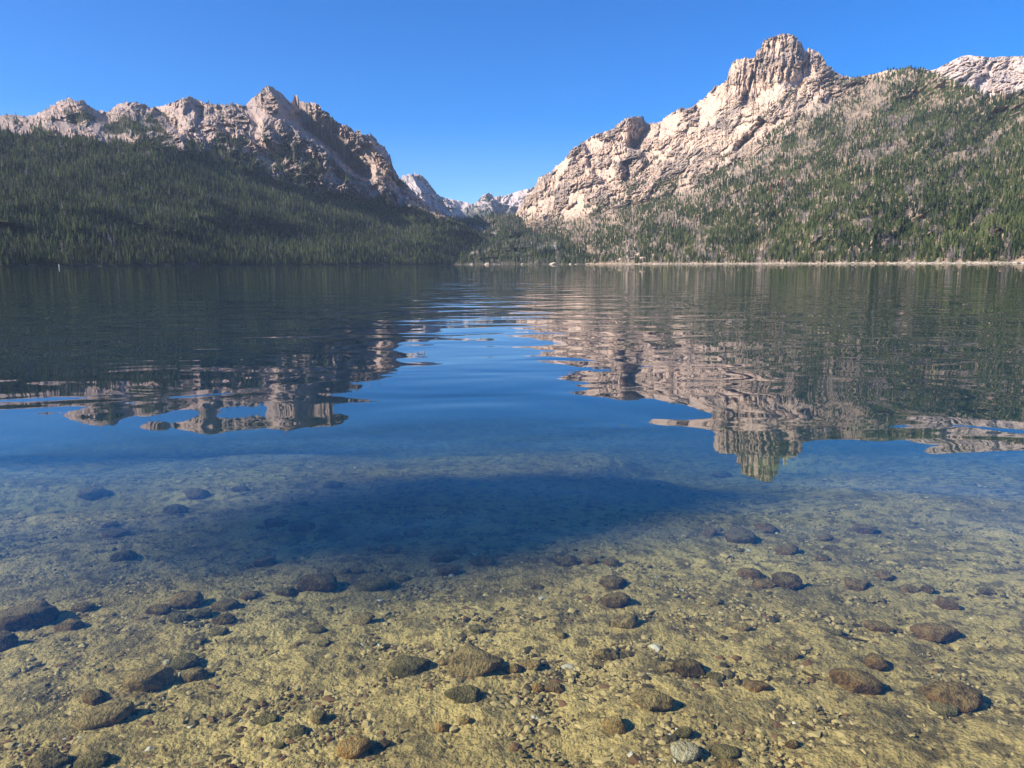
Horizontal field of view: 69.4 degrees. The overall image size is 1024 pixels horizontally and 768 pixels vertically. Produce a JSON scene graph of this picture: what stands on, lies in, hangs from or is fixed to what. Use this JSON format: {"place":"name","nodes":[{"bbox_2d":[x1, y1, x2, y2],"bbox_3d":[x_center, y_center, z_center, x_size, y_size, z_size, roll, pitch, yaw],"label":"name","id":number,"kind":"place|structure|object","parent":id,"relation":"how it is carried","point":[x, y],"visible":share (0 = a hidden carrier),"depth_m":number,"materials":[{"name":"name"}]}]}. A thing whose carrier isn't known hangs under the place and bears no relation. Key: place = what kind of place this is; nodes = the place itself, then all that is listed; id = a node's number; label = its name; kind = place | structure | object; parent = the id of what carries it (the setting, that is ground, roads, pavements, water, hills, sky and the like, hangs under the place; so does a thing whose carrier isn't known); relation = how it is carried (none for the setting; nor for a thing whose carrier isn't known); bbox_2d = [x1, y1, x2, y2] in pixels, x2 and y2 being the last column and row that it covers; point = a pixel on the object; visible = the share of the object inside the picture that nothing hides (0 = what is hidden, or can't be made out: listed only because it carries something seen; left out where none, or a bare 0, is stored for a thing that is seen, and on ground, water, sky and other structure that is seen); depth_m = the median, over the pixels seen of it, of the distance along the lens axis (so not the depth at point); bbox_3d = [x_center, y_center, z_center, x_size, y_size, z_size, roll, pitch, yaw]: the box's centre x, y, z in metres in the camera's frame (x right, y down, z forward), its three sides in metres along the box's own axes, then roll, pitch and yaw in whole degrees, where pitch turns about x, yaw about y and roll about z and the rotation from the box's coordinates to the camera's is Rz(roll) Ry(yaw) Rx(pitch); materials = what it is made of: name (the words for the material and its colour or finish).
{"place":"outdoors","nodes":[
{"label":"outdoors","id":0,"kind":"place"},
{"bbox_2d":[0,85,483,266],"bbox_3d":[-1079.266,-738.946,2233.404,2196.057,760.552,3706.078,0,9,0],"label":"mountain","id":1,"kind":"structure","parent":0,"point":[323,131],"depth_m":2131.09,"materials":[{"name":"grey stone"}]},
{"bbox_2d":[0,60,1023,265],"bbox_3d":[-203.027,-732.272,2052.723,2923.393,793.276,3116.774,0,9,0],"label":"forest","id":2,"kind":"object","parent":1,"relation":"on","point":[957,214],"visible":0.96,"depth_m":1560.38,"materials":[{"name":"green plant"}]},
{"bbox_2d":[2,70,1023,262],"bbox_3d":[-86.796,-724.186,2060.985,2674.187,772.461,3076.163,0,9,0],"label":"dead forest","id":3,"kind":"object","parent":1,"relation":"on","point":[805,217],"visible":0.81,"depth_m":1678.63,"materials":[{"name":"grey wood"}]},
{"bbox_2d":[400,172,466,217],"bbox_3d":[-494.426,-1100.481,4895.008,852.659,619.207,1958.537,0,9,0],"label":"mountain","id":4,"kind":"structure","parent":0,"point":[419,185],"depth_m":4714.32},
{"bbox_2d":[461,193,518,217],"bbox_3d":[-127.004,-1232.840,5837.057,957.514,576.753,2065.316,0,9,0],"label":"mountain","id":5,"kind":"structure","parent":0,"point":[488,203],"depth_m":5788.09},
{"bbox_2d":[447,186,535,209],"bbox_3d":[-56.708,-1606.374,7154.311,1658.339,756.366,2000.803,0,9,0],"label":"mountain","id":6,"kind":"structure","parent":0,"point":[516,199],"depth_m":7160.81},
{"bbox_2d":[0,336,1023,767],"bbox_3d":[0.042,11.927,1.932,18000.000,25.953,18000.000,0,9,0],"label":"lake bed","id":7,"kind":"object","parent":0,"point":[318,420],"visible":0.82,"depth_m":3.89,"materials":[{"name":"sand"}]},
{"bbox_2d":[0,630,18,651],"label":"stone","id":8,"kind":"object","parent":7,"relation":"on","point":[8,639],"visible":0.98,"depth_m":2.66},
{"bbox_2d":[0,599,59,631],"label":"stone","id":9,"kind":"object","parent":7,"relation":"on","point":[34,614],"visible":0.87,"depth_m":2.84,"materials":[{"name":"stone"}]},
{"bbox_2d":[25,748,69,767],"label":"stone","id":10,"kind":"object","parent":7,"relation":"on","point":[48,758],"visible":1,"depth_m":1.99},
{"bbox_2d":[53,618,83,631],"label":"stone","id":11,"kind":"object","parent":7,"relation":"on","point":[71,624],"visible":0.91,"depth_m":2.81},
{"bbox_2d":[71,601,95,612],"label":"stone","id":12,"kind":"object","parent":7,"relation":"on","point":[83,607],"visible":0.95,"depth_m":2.99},
{"bbox_2d":[77,485,107,500],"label":"stone","id":13,"kind":"object","parent":7,"relation":"on","point":[91,492],"visible":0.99,"depth_m":5.20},
{"bbox_2d":[73,750,111,767],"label":"stone","id":14,"kind":"object","parent":7,"relation":"on","point":[98,759],"visible":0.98,"depth_m":1.99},
{"bbox_2d":[81,689,106,705],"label":"stone","id":15,"kind":"object","parent":7,"relation":"on","point":[94,697],"visible":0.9,"depth_m":2.31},
{"bbox_2d":[73,700,134,730],"bbox_3d":[-1.223,0.996,2.228,0.165,0.062,0.115,-9,4,-11],"label":"stone","id":16,"kind":"object","parent":7,"relation":"on","point":[100,716],"visible":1,"depth_m":2.19,"materials":[{"name":"stone"}]},
{"bbox_2d":[101,521,118,527],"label":"stone","id":17,"kind":"object","parent":7,"relation":"on","point":[111,524],"visible":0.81,"depth_m":4.15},
{"bbox_2d":[101,527,130,537],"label":"stone","id":18,"kind":"object","parent":7,"relation":"on","point":[113,532],"visible":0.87,"depth_m":3.97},
{"bbox_2d":[110,550,138,561],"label":"stone","id":19,"kind":"object","parent":7,"relation":"on","point":[127,555],"visible":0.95,"depth_m":3.59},
{"bbox_2d":[123,665,175,691],"bbox_3d":[-1.183,0.967,2.411,0.158,0.066,0.094,1,8,-20],"label":"stone","id":20,"kind":"object","parent":7,"relation":"on","point":[156,678],"visible":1,"depth_m":2.39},
{"bbox_2d":[145,604,171,614],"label":"stone","id":21,"kind":"object","parent":7,"relation":"on","point":[160,609],"visible":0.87,"depth_m":2.94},
{"bbox_2d":[162,504,188,514],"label":"stone","id":22,"kind":"object","parent":7,"relation":"on","point":[172,509],"visible":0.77,"depth_m":4.55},
{"bbox_2d":[167,612,189,623],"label":"stone","id":23,"kind":"object","parent":7,"relation":"on","point":[177,617],"visible":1,"depth_m":2.88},
{"bbox_2d":[168,653,199,669],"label":"stone","id":24,"kind":"object","parent":7,"relation":"on","point":[183,661],"visible":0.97,"depth_m":2.52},
{"bbox_2d":[168,591,203,609],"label":"stone","id":25,"kind":"object","parent":7,"relation":"on","point":[187,599],"visible":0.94,"depth_m":3.05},
{"bbox_2d":[180,667,208,682],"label":"stone","id":26,"kind":"object","parent":7,"relation":"on","point":[193,674],"visible":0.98,"depth_m":2.46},
{"bbox_2d":[183,488,209,499],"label":"stone","id":27,"kind":"object","parent":7,"relation":"on","point":[194,493],"visible":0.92,"depth_m":5.09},
{"bbox_2d":[188,607,212,618],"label":"stone","id":28,"kind":"object","parent":7,"relation":"on","point":[201,612],"visible":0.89,"depth_m":2.94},
{"bbox_2d":[211,628,228,636],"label":"stone","id":29,"kind":"object","parent":7,"relation":"on","point":[218,631],"visible":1,"depth_m":2.78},
{"bbox_2d":[212,613,235,624],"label":"stone","id":30,"kind":"object","parent":7,"relation":"on","point":[225,619],"visible":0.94,"depth_m":2.90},
{"bbox_2d":[211,598,240,611],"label":"stone","id":31,"kind":"object","parent":7,"relation":"on","point":[224,605],"visible":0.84,"depth_m":3.04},
{"bbox_2d":[231,485,249,491],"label":"stone","id":32,"kind":"object","parent":7,"relation":"on","point":[240,488],"visible":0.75,"depth_m":5.21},
{"bbox_2d":[240,591,259,599],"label":"stone","id":33,"kind":"object","parent":7,"relation":"on","point":[249,595],"visible":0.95,"depth_m":3.17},
{"bbox_2d":[253,555,276,566],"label":"stone","id":34,"kind":"object","parent":7,"relation":"on","point":[264,560],"visible":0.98,"depth_m":3.60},
{"bbox_2d":[254,713,278,725],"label":"stone","id":35,"kind":"object","parent":7,"relation":"on","point":[264,719],"visible":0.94,"depth_m":2.19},
{"bbox_2d":[263,518,287,526],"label":"stone","id":36,"kind":"object","parent":7,"relation":"on","point":[271,522],"visible":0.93,"depth_m":4.25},
{"bbox_2d":[275,586,298,596],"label":"stone","id":37,"kind":"object","parent":7,"relation":"on","point":[289,591],"visible":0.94,"depth_m":3.19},
{"bbox_2d":[285,724,305,738],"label":"stone","id":38,"kind":"object","parent":7,"relation":"on","point":[297,730],"visible":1,"depth_m":2.14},
{"bbox_2d":[288,520,315,532],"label":"stone","id":39,"kind":"object","parent":7,"relation":"on","point":[299,526],"visible":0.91,"depth_m":4.12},
{"bbox_2d":[296,573,337,592],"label":"stone","id":40,"kind":"object","parent":7,"relation":"on","point":[322,582],"visible":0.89,"depth_m":3.25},
{"bbox_2d":[308,625,325,633],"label":"stone","id":41,"kind":"object","parent":7,"relation":"on","point":[316,629],"visible":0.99,"depth_m":2.81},
{"bbox_2d":[310,709,326,724],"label":"stone","id":42,"kind":"object","parent":7,"relation":"on","point":[318,716],"visible":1,"depth_m":2.21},
{"bbox_2d":[317,639,329,646],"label":"stone","id":43,"kind":"object","parent":7,"relation":"on","point":[323,643],"visible":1,"depth_m":2.70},
{"bbox_2d":[323,480,342,488],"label":"stone","id":44,"kind":"object","parent":7,"relation":"on","point":[333,484],"visible":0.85,"depth_m":5.28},
{"bbox_2d":[336,734,372,759],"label":"stone","id":45,"kind":"object","parent":7,"relation":"on","point":[354,746],"visible":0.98,"depth_m":2.04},
{"bbox_2d":[349,612,375,624],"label":"stone","id":46,"kind":"object","parent":7,"relation":"on","point":[362,618],"visible":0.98,"depth_m":2.89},
{"bbox_2d":[359,576,394,591],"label":"stone","id":47,"kind":"object","parent":7,"relation":"on","point":[375,583],"visible":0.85,"depth_m":3.28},
{"bbox_2d":[369,532,391,541],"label":"stone","id":48,"kind":"object","parent":7,"relation":"on","point":[382,537],"visible":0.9,"depth_m":3.98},
{"bbox_2d":[380,544,401,553],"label":"stone","id":49,"kind":"object","parent":7,"relation":"on","point":[390,548],"visible":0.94,"depth_m":3.77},
{"bbox_2d":[396,574,410,581],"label":"stone","id":50,"kind":"object","parent":7,"relation":"on","point":[403,578],"visible":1,"depth_m":3.40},
{"bbox_2d":[387,655,430,677],"bbox_3d":[-0.346,0.954,2.501,0.151,0.062,0.102,-3,16,-16],"label":"stone","id":51,"kind":"object","parent":7,"relation":"on","point":[402,666],"visible":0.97,"depth_m":2.48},
{"bbox_2d":[403,528,423,537],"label":"stone","id":52,"kind":"object","parent":7,"relation":"on","point":[411,533],"visible":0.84,"depth_m":4.07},
{"bbox_2d":[429,552,454,562],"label":"stone","id":53,"kind":"object","parent":7,"relation":"on","point":[439,557],"visible":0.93,"depth_m":3.62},
{"bbox_2d":[435,721,448,732],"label":"stone","id":54,"kind":"object","parent":7,"relation":"on","point":[441,726],"visible":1,"depth_m":2.15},
{"bbox_2d":[436,657,447,665],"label":"stone","id":55,"kind":"object","parent":7,"relation":"on","point":[441,661],"visible":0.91,"depth_m":2.53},
{"bbox_2d":[437,564,458,575],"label":"stone","id":56,"kind":"object","parent":7,"relation":"on","point":[444,570],"visible":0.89,"depth_m":3.43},
{"bbox_2d":[452,545,465,553],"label":"stone","id":57,"kind":"object","parent":7,"relation":"on","point":[457,549],"visible":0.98,"depth_m":3.71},
{"bbox_2d":[444,685,480,703],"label":"stone","id":58,"kind":"object","parent":7,"relation":"on","point":[466,694],"visible":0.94,"depth_m":2.29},
{"bbox_2d":[458,715,471,724],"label":"stone","id":59,"kind":"object","parent":7,"relation":"on","point":[464,719],"visible":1,"depth_m":2.18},
{"bbox_2d":[447,644,503,676],"bbox_3d":[-0.121,0.940,2.499,0.195,0.106,0.147,-5,1,17],"label":"stone","id":60,"kind":"object","parent":7,"relation":"on","point":[467,660],"visible":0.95,"depth_m":2.46,"materials":[{"name":"stone"}]},
{"bbox_2d":[469,625,484,633],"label":"stone","id":61,"kind":"object","parent":7,"relation":"on","point":[476,629],"visible":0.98,"depth_m":2.77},
{"bbox_2d":[469,556,494,566],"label":"stone","id":62,"kind":"object","parent":7,"relation":"on","point":[477,561],"visible":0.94,"depth_m":3.53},
{"bbox_2d":[502,663,521,673],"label":"stone","id":63,"kind":"object","parent":7,"relation":"on","point":[513,668],"visible":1,"depth_m":2.47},
{"bbox_2d":[519,659,541,669],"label":"stone","id":64,"kind":"object","parent":7,"relation":"on","point":[530,664],"visible":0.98,"depth_m":2.50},
{"bbox_2d":[531,682,543,692],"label":"stone","id":65,"kind":"object","parent":7,"relation":"on","point":[538,687],"visible":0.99,"depth_m":2.36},
{"bbox_2d":[543,682,564,693],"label":"stone","id":66,"kind":"object","parent":7,"relation":"on","point":[554,687],"visible":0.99,"depth_m":2.37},
{"bbox_2d":[553,555,577,566],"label":"stone","id":67,"kind":"object","parent":7,"relation":"on","point":[567,561],"visible":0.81,"depth_m":3.53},
{"bbox_2d":[582,556,597,565],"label":"stone","id":68,"kind":"object","parent":7,"relation":"on","point":[589,560],"visible":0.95,"depth_m":3.53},
{"bbox_2d":[593,648,618,660],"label":"stone","id":69,"kind":"object","parent":7,"relation":"on","point":[607,654],"visible":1,"depth_m":2.55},
{"bbox_2d":[603,558,618,566],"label":"stone","id":70,"kind":"object","parent":7,"relation":"on","point":[611,562],"visible":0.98,"depth_m":3.53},
{"bbox_2d":[600,715,625,733],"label":"stone","id":71,"kind":"object","parent":7,"relation":"on","point":[615,724],"visible":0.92,"depth_m":2.13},
{"bbox_2d":[599,575,626,589],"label":"stone","id":72,"kind":"object","parent":7,"relation":"on","point":[610,582],"visible":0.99,"depth_m":3.19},
{"bbox_2d":[600,592,630,608],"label":"stone","id":73,"kind":"object","parent":7,"relation":"on","point":[615,600],"visible":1,"depth_m":2.98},
{"bbox_2d":[611,612,638,628],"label":"stone","id":74,"kind":"object","parent":7,"relation":"on","point":[626,620],"visible":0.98,"depth_m":2.78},
{"bbox_2d":[630,687,673,710],"bbox_3d":[0.420,0.968,2.268,0.110,0.063,0.117,-4,10,-23],"label":"stone","id":75,"kind":"object","parent":7,"relation":"on","point":[649,699],"visible":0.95,"depth_m":2.23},
{"bbox_2d":[658,663,674,673],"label":"stone","id":76,"kind":"object","parent":7,"relation":"on","point":[664,668],"visible":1,"depth_m":2.46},
{"bbox_2d":[675,726,692,737],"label":"stone","id":77,"kind":"object","parent":7,"relation":"on","point":[683,732],"visible":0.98,"depth_m":2.10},
{"bbox_2d":[670,740,700,763],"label":"stone","id":78,"kind":"object","parent":7,"relation":"on","point":[685,752],"visible":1,"depth_m":2.00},
{"bbox_2d":[672,658,705,677],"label":"stone","id":79,"kind":"object","parent":7,"relation":"on","point":[686,667],"visible":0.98,"depth_m":2.44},
{"bbox_2d":[701,529,716,536],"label":"stone","id":80,"kind":"object","parent":7,"relation":"on","point":[709,532],"visible":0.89,"depth_m":4.01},
{"bbox_2d":[702,596,722,605],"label":"stone","id":81,"kind":"object","parent":7,"relation":"on","point":[713,600],"visible":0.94,"depth_m":3.02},
{"bbox_2d":[706,671,724,680],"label":"stone","id":82,"kind":"object","parent":7,"relation":"on","point":[719,676],"visible":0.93,"depth_m":2.42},
{"bbox_2d":[712,470,731,478],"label":"stone","id":83,"kind":"object","parent":7,"relation":"on","point":[722,474],"visible":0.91,"depth_m":6.59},
{"bbox_2d":[712,743,740,758],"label":"stone","id":84,"kind":"object","parent":7,"relation":"on","point":[721,751],"visible":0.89,"depth_m":2.02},
{"bbox_2d":[719,758,740,767],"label":"stone","id":85,"kind":"object","parent":7,"relation":"on","point":[729,762],"visible":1,"depth_m":1.98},
{"bbox_2d":[723,527,756,543],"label":"stone","id":86,"kind":"object","parent":7,"relation":"on","point":[739,535],"visible":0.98,"depth_m":3.94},
{"bbox_2d":[732,622,749,631],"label":"stone","id":87,"kind":"object","parent":7,"relation":"on","point":[742,627],"visible":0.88,"depth_m":2.77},
{"bbox_2d":[736,568,761,578],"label":"stone","id":88,"kind":"object","parent":7,"relation":"on","point":[753,573],"visible":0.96,"depth_m":3.40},
{"bbox_2d":[744,680,770,692],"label":"stone","id":89,"kind":"object","parent":7,"relation":"on","point":[756,686],"visible":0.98,"depth_m":2.35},
{"bbox_2d":[752,578,776,588],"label":"stone","id":90,"kind":"object","parent":7,"relation":"on","point":[765,583],"visible":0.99,"depth_m":3.23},
{"bbox_2d":[754,523,778,532],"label":"stone","id":91,"kind":"object","parent":7,"relation":"on","point":[767,527],"visible":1,"depth_m":4.10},
{"bbox_2d":[771,647,799,661],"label":"stone","id":92,"kind":"object","parent":7,"relation":"on","point":[789,655],"visible":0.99,"depth_m":2.56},
{"bbox_2d":[771,572,802,589],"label":"stone","id":93,"kind":"object","parent":7,"relation":"on","point":[789,580],"visible":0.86,"depth_m":3.22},
{"bbox_2d":[775,543,798,554],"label":"stone","id":94,"kind":"object","parent":7,"relation":"on","point":[786,549],"visible":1,"depth_m":3.75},
{"bbox_2d":[785,739,799,748],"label":"stone","id":95,"kind":"object","parent":7,"relation":"on","point":[793,744],"visible":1,"depth_m":2.06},
{"bbox_2d":[814,554,829,560],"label":"stone","id":96,"kind":"object","parent":7,"relation":"on","point":[821,557],"visible":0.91,"depth_m":3.63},
{"bbox_2d":[817,534,833,540],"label":"stone","id":97,"kind":"object","parent":7,"relation":"on","point":[825,537],"visible":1,"depth_m":3.97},
{"bbox_2d":[818,419,848,429],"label":"stone","id":98,"kind":"object","parent":7,"relation":"on","point":[829,424],"visible":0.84,"depth_m":9.98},
{"bbox_2d":[829,667,882,694],"bbox_3d":[1.107,0.957,2.384,0.166,0.067,0.115,3,6,45],"label":"stone","id":99,"kind":"object","parent":7,"relation":"on","point":[854,680],"visible":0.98,"depth_m":2.35,"materials":[{"name":"stone"}]},
{"bbox_2d":[843,577,871,590],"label":"stone","id":100,"kind":"object","parent":7,"relation":"on","point":[856,584],"visible":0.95,"depth_m":3.22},
{"bbox_2d":[851,524,877,533],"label":"stone","id":101,"kind":"object","parent":7,"relation":"on","point":[864,529],"visible":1,"depth_m":4.05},
{"bbox_2d":[864,653,888,670],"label":"stone","id":102,"kind":"object","parent":7,"relation":"on","point":[876,661],"visible":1,"depth_m":2.52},
{"bbox_2d":[864,620,894,632],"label":"stone","id":103,"kind":"object","parent":7,"relation":"on","point":[874,626],"visible":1,"depth_m":2.81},
{"bbox_2d":[874,569,894,580],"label":"stone","id":104,"kind":"object","parent":7,"relation":"on","point":[883,574],"visible":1,"depth_m":3.34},
{"bbox_2d":[898,584,918,593],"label":"stone","id":105,"kind":"object","parent":7,"relation":"on","point":[909,588],"visible":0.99,"depth_m":3.19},
{"bbox_2d":[920,585,934,593],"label":"stone","id":106,"kind":"object","parent":7,"relation":"on","point":[929,589],"visible":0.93,"depth_m":3.19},
{"bbox_2d":[910,622,959,641],"bbox_3d":[1.578,0.926,2.760,0.165,0.070,0.125,-4,0,25],"label":"stone","id":107,"kind":"object","parent":7,"relation":"on","point":[933,632],"visible":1,"depth_m":2.73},
{"bbox_2d":[929,701,959,716],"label":"stone","id":108,"kind":"object","parent":7,"relation":"on","point":[944,709],"visible":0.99,"depth_m":2.23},
{"bbox_2d":[934,596,960,610],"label":"stone","id":109,"kind":"object","parent":7,"relation":"on","point":[941,602],"visible":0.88,"depth_m":3.02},
{"bbox_2d":[921,681,983,712],"bbox_3d":[1.374,0.971,2.301,0.180,0.081,0.144,3,5,8],"label":"stone","id":110,"kind":"object","parent":7,"relation":"on","point":[963,697],"visible":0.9,"depth_m":2.27,"materials":[{"name":"stone"}]},
{"bbox_2d":[976,587,996,595],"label":"stone","id":111,"kind":"object","parent":7,"relation":"on","point":[986,591],"visible":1,"depth_m":3.14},
{"bbox_2d":[0,263,1023,386],"bbox_3d":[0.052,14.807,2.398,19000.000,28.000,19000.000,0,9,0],"label":"lake water","id":112,"kind":"structure","parent":0,"point":[946,322],"depth_m":14.00,"materials":[{"name":"liquid"}]},
{"bbox_2d":[0,0,1023,203],"label":"sky","id":113,"kind":"structure","parent":0,"point":[474,98],"materials":[{"name":"blue"}]},
{"bbox_2d":[451,214,585,264],"bbox_3d":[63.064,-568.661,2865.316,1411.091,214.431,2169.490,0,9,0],"label":"mountain","id":114,"kind":"structure","parent":0,"point":[516,245],"depth_m":2302.71,"materials":[{"name":"plant"}]},
{"bbox_2d":[462,261,1023,264],"bbox_3d":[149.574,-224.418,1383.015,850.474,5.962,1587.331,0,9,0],"label":"shore rubble","id":115,"kind":"object","parent":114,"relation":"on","point":[838,263],"visible":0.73,"depth_m":1045.27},
{"bbox_2d":[516,33,1023,263],"bbox_3d":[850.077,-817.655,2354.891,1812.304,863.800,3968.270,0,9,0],"label":"mountain","id":116,"kind":"structure","parent":0,"point":[786,53],"depth_m":2452.07,"materials":[{"name":"stone"}]},
{"bbox_2d":[917,55,1023,95],"bbox_3d":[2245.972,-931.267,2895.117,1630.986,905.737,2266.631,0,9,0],"label":"mountain","id":117,"kind":"structure","parent":0,"point":[992,75],"depth_m":2954.35,"materials":[{"name":"stone"}]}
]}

